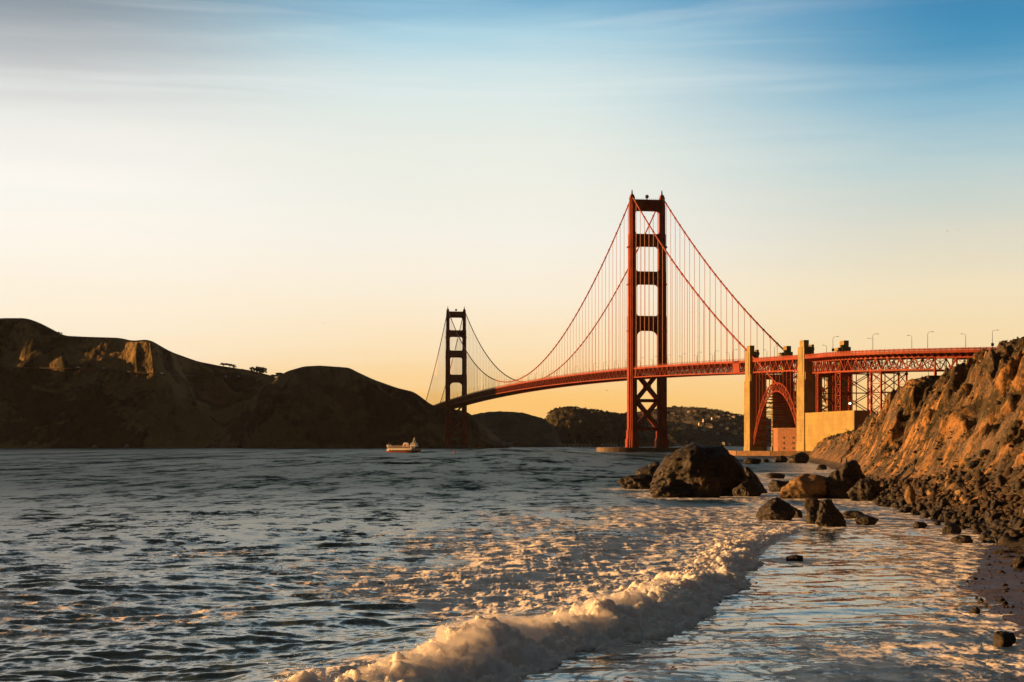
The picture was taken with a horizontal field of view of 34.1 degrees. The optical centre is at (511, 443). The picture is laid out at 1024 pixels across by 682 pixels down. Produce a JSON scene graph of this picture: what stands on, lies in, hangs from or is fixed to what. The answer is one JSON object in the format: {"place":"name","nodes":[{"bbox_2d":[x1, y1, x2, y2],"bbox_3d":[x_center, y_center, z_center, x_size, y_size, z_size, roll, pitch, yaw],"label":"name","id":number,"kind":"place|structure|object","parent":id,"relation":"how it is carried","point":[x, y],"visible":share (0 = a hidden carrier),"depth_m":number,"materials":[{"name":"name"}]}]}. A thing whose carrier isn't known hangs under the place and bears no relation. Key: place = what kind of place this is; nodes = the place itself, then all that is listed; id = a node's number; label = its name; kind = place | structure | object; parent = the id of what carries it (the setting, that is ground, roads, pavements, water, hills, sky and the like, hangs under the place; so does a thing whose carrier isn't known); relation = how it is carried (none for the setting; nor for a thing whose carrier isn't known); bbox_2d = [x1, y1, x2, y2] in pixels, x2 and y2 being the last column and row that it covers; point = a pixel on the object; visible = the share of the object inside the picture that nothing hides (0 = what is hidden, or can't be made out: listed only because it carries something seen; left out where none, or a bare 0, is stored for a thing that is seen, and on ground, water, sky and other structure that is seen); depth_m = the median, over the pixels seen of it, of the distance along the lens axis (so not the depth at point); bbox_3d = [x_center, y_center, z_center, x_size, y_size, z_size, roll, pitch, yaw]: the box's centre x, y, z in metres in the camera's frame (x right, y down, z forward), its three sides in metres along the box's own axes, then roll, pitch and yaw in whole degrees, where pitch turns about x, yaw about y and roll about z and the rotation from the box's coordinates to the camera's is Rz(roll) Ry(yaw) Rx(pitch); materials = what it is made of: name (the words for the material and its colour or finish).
{"place":"outdoors","nodes":[
{"label":"outdoors","id":0,"kind":"place"},
{"bbox_2d":[0,367,250,377],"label":"road","id":1,"kind":"structure","parent":0,"point":[127,371],"depth_m":3034.63,"materials":[{"name":"asphalt"}]},
{"bbox_2d":[0,318,275,447],"bbox_3d":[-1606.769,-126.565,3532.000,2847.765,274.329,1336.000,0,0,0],"label":"hills","id":2,"kind":"structure","parent":0,"point":[43,404],"depth_m":3008.20,"materials":[{"name":"brown soil"}]},
{"bbox_2d":[249,366,266,373],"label":"tree","id":3,"kind":"object","parent":2,"relation":"on","point":[260,369],"visible":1,"depth_m":3488.49,"materials":[{"name":"green plant"}]},
{"bbox_2d":[203,366,508,447],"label":"hills","id":4,"kind":"structure","parent":0,"point":[320,407],"depth_m":2808.86,"materials":[{"name":"brown soil"}]},
{"bbox_2d":[0,446,1023,681],"bbox_3d":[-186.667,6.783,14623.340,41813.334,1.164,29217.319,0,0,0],"label":"water","id":5,"kind":"structure","parent":0,"point":[182,564],"depth_m":92.68,"materials":[{"name":"liquid"}]},
{"bbox_2d":[386,437,420,451],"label":"ferry","id":6,"kind":"object","parent":5,"relation":"on","point":[405,447],"visible":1,"depth_m":1401.92,"materials":[{"name":"white paint"}]},
{"bbox_2d":[274,525,805,681],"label":"breaking wave foam","id":7,"kind":"object","parent":5,"relation":"on","point":[469,652],"visible":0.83,"depth_m":58.42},
{"bbox_2d":[267,524,781,680],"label":"spray","id":8,"kind":"object","parent":7,"relation":"on","point":[516,617],"visible":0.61,"depth_m":57.79,"materials":[{"name":"white liquid"}]},
{"bbox_2d":[617,474,652,488],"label":"rock","id":9,"kind":"object","parent":5,"relation":"in","point":[641,481],"visible":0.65,"depth_m":258.42,"materials":[{"name":"brown stone"}]},
{"bbox_2d":[635,461,659,474],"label":"rock","id":10,"kind":"object","parent":5,"relation":"in","point":[650,468],"visible":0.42,"depth_m":327.87,"materials":[{"name":"brown stone"}]},
{"bbox_2d":[651,478,692,497],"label":"rock","id":11,"kind":"object","parent":5,"relation":"in","point":[670,488],"visible":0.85,"depth_m":217.67,"materials":[{"name":"brown stone"}]},
{"bbox_2d":[648,442,747,495],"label":"rock","id":12,"kind":"object","parent":5,"relation":"in","point":[720,464],"visible":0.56,"depth_m":224.90,"materials":[{"name":"brown stone"}]},
{"bbox_2d":[690,476,721,497],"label":"rock","id":13,"kind":"object","parent":5,"relation":"in","point":[706,487],"visible":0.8,"depth_m":217.36,"materials":[{"name":"brown stone"}]},
{"bbox_2d":[732,481,761,496],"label":"rock","id":14,"kind":"object","parent":5,"relation":"in","point":[747,488],"visible":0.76,"depth_m":221.84,"materials":[{"name":"brown stone"}]},
{"bbox_2d":[743,457,760,463],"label":"rock","id":15,"kind":"object","parent":5,"relation":"in","point":[747,460],"visible":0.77,"depth_m":577.32,"materials":[{"name":"brown stone"}]},
{"bbox_2d":[744,466,766,492],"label":"rock","id":16,"kind":"object","parent":5,"relation":"in","point":[752,476],"visible":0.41,"depth_m":236.77,"materials":[{"name":"brown stone"}]},
{"bbox_2d":[766,473,784,478],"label":"rock","id":17,"kind":"object","parent":5,"relation":"in","point":[775,475],"visible":0.85,"depth_m":337.42,"materials":[{"name":"brown stone"}]},
{"bbox_2d":[756,497,795,519],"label":"rock","id":18,"kind":"object","parent":5,"relation":"in","point":[776,508],"visible":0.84,"depth_m":152.73,"materials":[{"name":"brown stone"}]},
{"bbox_2d":[768,479,788,491],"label":"rock","id":19,"kind":"object","parent":5,"relation":"in","point":[775,485],"visible":0.53,"depth_m":244.12,"materials":[{"name":"brown stone"}]},
{"bbox_2d":[773,456,787,462],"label":"rock","id":20,"kind":"object","parent":5,"relation":"in","point":[782,459],"visible":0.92,"depth_m":645.50,"materials":[{"name":"brown stone"}]},
{"bbox_2d":[786,555,802,561],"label":"rock","id":21,"kind":"object","parent":5,"relation":"in","point":[794,558],"visible":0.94,"depth_m":99.77,"materials":[{"name":"brown stone"}]},
{"bbox_2d":[793,508,802,517],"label":"rock","id":22,"kind":"object","parent":5,"relation":"in","point":[798,514],"visible":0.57,"depth_m":158.91,"materials":[{"name":"brown stone"}]},
{"bbox_2d":[788,452,809,462],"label":"rock","id":23,"kind":"object","parent":5,"relation":"in","point":[802,457],"visible":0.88,"depth_m":610.01,"materials":[{"name":"brown stone"}]},
{"bbox_2d":[779,473,826,498],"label":"rock","id":24,"kind":"object","parent":5,"relation":"in","point":[805,485],"visible":0.84,"depth_m":213.54,"materials":[{"name":"brown stone"}]},
{"bbox_2d":[803,497,819,513],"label":"rock","id":25,"kind":"object","parent":5,"relation":"in","point":[810,504],"visible":0.49,"depth_m":165.04,"materials":[{"name":"brown stone"}]},
{"bbox_2d":[805,509,817,523],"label":"rock","id":26,"kind":"object","parent":5,"relation":"in","point":[811,517],"visible":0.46,"depth_m":145.33,"materials":[{"name":"brown stone"}]},
{"bbox_2d":[816,464,826,469],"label":"rock","id":27,"kind":"object","parent":5,"relation":"in","point":[822,467],"visible":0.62,"depth_m":447.87,"materials":[{"name":"brown stone"}]},
{"bbox_2d":[815,498,846,526],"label":"rock","id":28,"kind":"object","parent":5,"relation":"in","point":[829,514],"visible":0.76,"depth_m":141.60,"materials":[{"name":"brown stone"}]},
{"bbox_2d":[830,486,841,498],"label":"rock","id":29,"kind":"object","parent":5,"relation":"in","point":[835,492],"visible":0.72,"depth_m":213.08,"materials":[{"name":"brown stone"}]},
{"bbox_2d":[825,460,865,498],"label":"rock","id":30,"kind":"object","parent":5,"relation":"in","point":[846,476],"visible":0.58,"depth_m":213.06,"materials":[{"name":"brown stone"}]},
{"bbox_2d":[842,510,863,518],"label":"rock","id":31,"kind":"object","parent":5,"relation":"in","point":[851,514],"visible":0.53,"depth_m":155.77,"materials":[{"name":"brown stone"}]},
{"bbox_2d":[854,514,878,524],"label":"rock","id":32,"kind":"object","parent":5,"relation":"in","point":[863,519],"visible":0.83,"depth_m":144.41,"materials":[{"name":"brown stone"}]},
{"bbox_2d":[913,522,926,527],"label":"rock","id":33,"kind":"object","parent":5,"relation":"in","point":[919,524],"visible":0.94,"depth_m":138.89,"materials":[{"name":"brown stone"}]},
{"bbox_2d":[951,535,972,542],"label":"rock","id":34,"kind":"object","parent":5,"relation":"in","point":[963,539],"visible":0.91,"depth_m":118.10,"materials":[{"name":"brown stone"}]},
{"bbox_2d":[0,0,1023,418],"label":"sky","id":35,"kind":"structure","parent":0,"point":[215,182],"materials":[{"name":"blue"}]},
{"bbox_2d":[472,411,564,446],"bbox_3d":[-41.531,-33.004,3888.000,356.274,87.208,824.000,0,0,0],"label":"hills","id":36,"kind":"structure","parent":0,"point":[520,429],"depth_m":3686.30,"materials":[{"name":"brown soil"}]},
{"bbox_2d":[546,408,672,446],"bbox_3d":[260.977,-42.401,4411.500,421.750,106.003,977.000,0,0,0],"label":"hills","id":37,"kind":"structure","parent":0,"point":[582,421],"depth_m":4049.48,"materials":[{"name":"plant"}]},
{"bbox_2d":[637,407,795,445],"bbox_3d":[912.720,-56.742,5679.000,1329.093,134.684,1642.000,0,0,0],"label":"hills","id":38,"kind":"structure","parent":0,"point":[711,437],"depth_m":5144.10,"materials":[{"name":"green plant"}]},
{"bbox_2d":[544,406,743,442],"bbox_3d":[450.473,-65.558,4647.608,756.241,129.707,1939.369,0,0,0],"label":"woods","id":39,"kind":"object","parent":38,"relation":"on","point":[590,429],"visible":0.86,"depth_m":4219.14,"materials":[{"name":"green plant"}]},
{"bbox_2d":[808,336,1023,559],"bbox_3d":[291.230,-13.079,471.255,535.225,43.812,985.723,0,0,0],"label":"cliff","id":40,"kind":"structure","parent":0,"point":[983,412],"depth_m":206.15,"materials":[{"name":"brown stone"}]},
{"bbox_2d":[847,477,880,500],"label":"rock","id":41,"kind":"object","parent":40,"relation":"on","point":[862,489],"visible":0.84,"depth_m":205.32,"materials":[{"name":"brown stone"}]},
{"bbox_2d":[899,499,906,505],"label":"boulder","id":42,"kind":"object","parent":40,"relation":"on","point":[903,502],"visible":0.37,"depth_m":182.03,"materials":[{"name":"brown stone"}]},
{"bbox_2d":[904,486,915,504],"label":"boulder","id":43,"kind":"object","parent":40,"relation":"on","point":[909,496],"visible":1,"depth_m":164.70,"materials":[{"name":"brown stone"}]},
{"bbox_2d":[817,337,1023,464],"bbox_3d":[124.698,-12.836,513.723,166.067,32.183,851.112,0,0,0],"label":"scrub","id":44,"kind":"object","parent":40,"relation":"on","point":[858,438],"visible":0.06,"depth_m":316.72,"materials":[{"name":"green plant"}]},
{"bbox_2d":[916,503,924,511],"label":"boulder","id":45,"kind":"object","parent":40,"relation":"on","point":[919,507],"visible":0.88,"depth_m":169.34,"materials":[{"name":"brown stone"}]},
{"bbox_2d":[920,511,929,516],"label":"boulder","id":46,"kind":"object","parent":40,"relation":"on","point":[925,514],"visible":0.52,"depth_m":159.13,"materials":[{"name":"brown stone"}]},
{"bbox_2d":[927,493,936,498],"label":"boulder","id":47,"kind":"object","parent":40,"relation":"on","point":[932,495],"visible":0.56,"depth_m":175.03,"materials":[{"name":"brown stone"}]},
{"bbox_2d":[927,375,940,378],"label":"bunker","id":48,"kind":"object","parent":40,"relation":"on","point":[934,376],"visible":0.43,"depth_m":319.02,"materials":[{"name":"concrete"}]},
{"bbox_2d":[931,510,939,517],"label":"boulder","id":49,"kind":"object","parent":40,"relation":"on","point":[936,514],"visible":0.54,"depth_m":155.28,"materials":[{"name":"brown stone"}]},
{"bbox_2d":[936,495,944,503],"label":"boulder","id":50,"kind":"object","parent":40,"relation":"on","point":[940,497],"visible":0.63,"depth_m":167.56,"materials":[{"name":"brown stone"}]},
{"bbox_2d":[939,498,947,506],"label":"boulder","id":51,"kind":"object","parent":40,"relation":"on","point":[944,502],"visible":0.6,"depth_m":162.04,"materials":[{"name":"brown stone"}]},
{"bbox_2d":[864,337,1023,542],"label":"rubble","id":52,"kind":"object","parent":40,"relation":"on","point":[1006,518],"visible":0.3,"depth_m":165.52,"materials":[{"name":"brown stone"}]},
{"bbox_2d":[943,489,951,494],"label":"boulder","id":53,"kind":"object","parent":40,"relation":"on","point":[948,491],"visible":0.56,"depth_m":170.61,"materials":[{"name":"brown stone"}]},
{"bbox_2d":[944,515,951,522],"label":"boulder","id":54,"kind":"object","parent":40,"relation":"on","point":[947,518],"visible":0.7,"depth_m":148.71,"materials":[{"name":"brown stone"}]},
{"bbox_2d":[947,482,957,490],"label":"boulder","id":55,"kind":"object","parent":40,"relation":"on","point":[951,486],"visible":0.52,"depth_m":171.60,"materials":[{"name":"brown stone"}]},
{"bbox_2d":[953,482,965,491],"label":"boulder","id":56,"kind":"object","parent":40,"relation":"on","point":[958,486],"visible":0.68,"depth_m":168.51,"materials":[{"name":"brown stone"}]},
{"bbox_2d":[961,488,969,493],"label":"boulder","id":57,"kind":"object","parent":40,"relation":"on","point":[965,490],"visible":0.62,"depth_m":163.71,"materials":[{"name":"brown stone"}]},
{"bbox_2d":[964,475,971,482],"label":"boulder","id":58,"kind":"object","parent":40,"relation":"on","point":[968,478],"visible":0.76,"depth_m":170.39,"materials":[{"name":"brown stone"}]},
{"bbox_2d":[965,506,976,516],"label":"boulder","id":59,"kind":"object","parent":40,"relation":"on","point":[971,510],"visible":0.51,"depth_m":147.85,"materials":[{"name":"brown stone"}]},
{"bbox_2d":[968,500,975,507],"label":"boulder","id":60,"kind":"object","parent":40,"relation":"on","point":[971,502],"visible":0.3,"depth_m":151.17,"materials":[{"name":"brown stone"}]},
{"bbox_2d":[968,460,979,468],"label":"boulder","id":61,"kind":"object","parent":40,"relation":"on","point":[972,464],"visible":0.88,"depth_m":175.56,"materials":[{"name":"brown stone"}]},
{"bbox_2d":[973,503,980,509],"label":"boulder","id":62,"kind":"object","parent":40,"relation":"on","point":[976,506],"visible":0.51,"depth_m":148.15,"materials":[{"name":"brown stone"}]},
{"bbox_2d":[972,526,982,534],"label":"boulder","id":63,"kind":"object","parent":40,"relation":"on","point":[977,530],"visible":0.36,"depth_m":129.26,"materials":[{"name":"brown stone"}]},
{"bbox_2d":[975,480,981,490],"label":"boulder","id":64,"kind":"object","parent":40,"relation":"on","point":[978,484],"visible":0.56,"depth_m":161.21,"materials":[{"name":"brown stone"}]},
{"bbox_2d":[975,471,984,479],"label":"boulder","id":65,"kind":"object","parent":40,"relation":"on","point":[978,474],"visible":0.59,"depth_m":166.33,"materials":[{"name":"brown stone"}]},
{"bbox_2d":[976,486,985,490],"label":"boulder","id":66,"kind":"object","parent":40,"relation":"on","point":[980,488],"visible":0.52,"depth_m":159.68,"materials":[{"name":"brown stone"}]},
{"bbox_2d":[978,475,984,484],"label":"boulder","id":67,"kind":"object","parent":40,"relation":"on","point":[980,479],"visible":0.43,"depth_m":163.16,"materials":[{"name":"brown stone"}]},
{"bbox_2d":[979,449,987,457],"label":"boulder","id":68,"kind":"object","parent":40,"relation":"on","point":[982,452],"visible":1,"depth_m":175.34,"materials":[{"name":"brown stone"}]},
{"bbox_2d":[980,501,990,509],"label":"boulder","id":69,"kind":"object","parent":40,"relation":"on","point":[987,504],"visible":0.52,"depth_m":147.29,"materials":[{"name":"brown stone"}]},
{"bbox_2d":[982,489,990,497],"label":"boulder","id":70,"kind":"object","parent":40,"relation":"on","point":[986,493],"visible":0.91,"depth_m":154.46,"materials":[{"name":"brown stone"}]},
{"bbox_2d":[984,510,990,521],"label":"boulder","id":71,"kind":"object","parent":40,"relation":"on","point":[987,514],"visible":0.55,"depth_m":139.36,"materials":[{"name":"brown stone"}]},
{"bbox_2d":[985,536,994,540],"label":"boulder","id":72,"kind":"object","parent":40,"relation":"on","point":[988,538],"visible":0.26,"depth_m":119.38,"materials":[{"name":"brown stone"}]},
{"bbox_2d":[988,513,1000,523],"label":"boulder","id":73,"kind":"object","parent":40,"relation":"on","point":[994,516],"visible":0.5,"depth_m":136.13,"materials":[{"name":"brown stone"}]},
{"bbox_2d":[990,500,999,510],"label":"boulder","id":74,"kind":"object","parent":40,"relation":"on","point":[994,504],"visible":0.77,"depth_m":144.16,"materials":[{"name":"brown stone"}]},
{"bbox_2d":[990,522,999,528],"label":"boulder","id":75,"kind":"object","parent":40,"relation":"on","point":[994,525],"visible":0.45,"depth_m":129.17,"materials":[{"name":"brown stone"}]},
{"bbox_2d":[991,529,999,537],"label":"boulder","id":76,"kind":"object","parent":40,"relation":"on","point":[995,532],"visible":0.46,"depth_m":120.98,"materials":[{"name":"brown stone"}]},
{"bbox_2d":[990,519,1002,524],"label":"boulder","id":77,"kind":"object","parent":40,"relation":"on","point":[998,520],"visible":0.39,"depth_m":132.38,"materials":[{"name":"brown stone"}]},
{"bbox_2d":[994,470,1004,477],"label":"boulder","id":78,"kind":"object","parent":40,"relation":"on","point":[1000,472],"visible":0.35,"depth_m":162.30,"materials":[{"name":"brown stone"}]},
{"bbox_2d":[995,475,1005,487],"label":"boulder","id":79,"kind":"object","parent":40,"relation":"on","point":[1000,481],"visible":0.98,"depth_m":155.51,"materials":[{"name":"brown stone"}]},
{"bbox_2d":[1002,486,1010,493],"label":"boulder","id":80,"kind":"object","parent":40,"relation":"on","point":[1004,490],"visible":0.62,"depth_m":152.88,"materials":[{"name":"brown stone"}]},
{"bbox_2d":[1002,467,1012,476],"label":"boulder","id":81,"kind":"object","parent":40,"relation":"on","point":[1007,471],"visible":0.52,"depth_m":158.13,"materials":[{"name":"brown stone"}]},
{"bbox_2d":[1006,494,1016,500],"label":"boulder","id":82,"kind":"object","parent":40,"relation":"on","point":[1010,497],"visible":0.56,"depth_m":144.78,"materials":[{"name":"brown stone"}]},
{"bbox_2d":[1010,518,1017,527],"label":"boulder","id":83,"kind":"object","parent":40,"relation":"on","point":[1015,521],"visible":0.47,"depth_m":125.98,"materials":[{"name":"brown stone"}]},
{"bbox_2d":[1013,518,1023,529],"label":"boulder","id":84,"kind":"object","parent":40,"relation":"on","point":[1017,523],"visible":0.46,"depth_m":123.49,"materials":[{"name":"brown stone"}]},
{"bbox_2d":[1015,479,1023,490],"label":"boulder","id":85,"kind":"object","parent":40,"relation":"on","point":[1019,484],"visible":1,"depth_m":146.83,"materials":[{"name":"brown stone"}]},
{"bbox_2d":[1018,522,1023,529],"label":"boulder","id":86,"kind":"object","parent":40,"relation":"on","point":[1020,524],"visible":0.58,"depth_m":121.66,"materials":[{"name":"brown stone"}]},
{"bbox_2d":[1019,504,1023,514],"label":"boulder","id":87,"kind":"object","parent":40,"relation":"on","point":[1021,507],"visible":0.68,"depth_m":133.03,"materials":[{"name":"brown stone"}]},
{"bbox_2d":[962,544,1023,681],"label":"beach","id":88,"kind":"structure","parent":0,"point":[1014,595],"depth_m":81.52,"materials":[{"name":"sand"}]},
{"bbox_2d":[942,523,961,533],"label":"rock","id":89,"kind":"object","parent":88,"relation":"on","point":[950,528],"visible":0.77,"depth_m":129.87,"materials":[{"name":"brown stone"}]},
{"bbox_2d":[968,606,980,613],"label":"rock","id":90,"kind":"object","parent":88,"relation":"on","point":[975,610],"visible":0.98,"depth_m":68.78,"materials":[{"name":"brown stone"}]},
{"bbox_2d":[978,533,987,539],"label":"boulder","id":91,"kind":"object","parent":88,"relation":"on","point":[982,536],"visible":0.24,"depth_m":121.33,"materials":[{"name":"brown stone"}]},
{"bbox_2d":[966,540,1023,633],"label":"pebbles","id":92,"kind":"object","parent":88,"relation":"on","point":[1001,599],"visible":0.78,"depth_m":81.11,"materials":[{"name":"brown stone"}]},
{"bbox_2d":[993,631,1015,646],"bbox_3d":[17.105,6.838,57.995,0.694,0.674,0.598,0,0,-23],"label":"rock","id":93,"kind":"object","parent":88,"relation":"on","point":[1003,639],"visible":0.81,"depth_m":57.82,"materials":[{"name":"brown stone"}]},
{"bbox_2d":[998,535,1015,543],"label":"boulder","id":94,"kind":"object","parent":88,"relation":"on","point":[1003,537],"visible":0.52,"depth_m":115.50,"materials":[{"name":"brown stone"}]},
{"bbox_2d":[1008,529,1021,536],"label":"boulder","id":95,"kind":"object","parent":88,"relation":"on","point":[1012,532],"visible":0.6,"depth_m":115.96,"materials":[{"name":"brown stone"}]},
{"bbox_2d":[1012,556,1023,567],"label":"rock","id":96,"kind":"object","parent":88,"relation":"on","point":[1018,562],"visible":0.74,"depth_m":92.56,"materials":[{"name":"brown stone"}]},
{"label":"ground","id":97,"kind":"structure","parent":0,"visible":0},
{"bbox_2d":[426,190,996,451],"bbox_3d":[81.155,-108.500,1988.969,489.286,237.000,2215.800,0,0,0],"label":"suspension bridge","id":98,"kind":"structure","parent":97,"relation":"on","point":[806,396],"depth_m":1407.62,"materials":[{"name":"orange paint"}]},
{"bbox_2d":[728,450,811,455],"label":"sea wall","id":99,"kind":"structure","parent":97,"relation":"on","point":[761,453],"depth_m":969.71,"materials":[{"name":"beige concrete"}]},
{"bbox_2d":[773,428,796,450],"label":"fort","id":100,"kind":"structure","parent":97,"relation":"on","point":[784,439],"depth_m":1080.18,"materials":[{"name":"red brick"}]},
{"bbox_2d":[805,410,869,450],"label":"anchorage","id":101,"kind":"object","parent":97,"relation":"on","point":[819,426],"visible":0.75,"depth_m":1010.08,"materials":[{"name":"concrete"}]}
]}

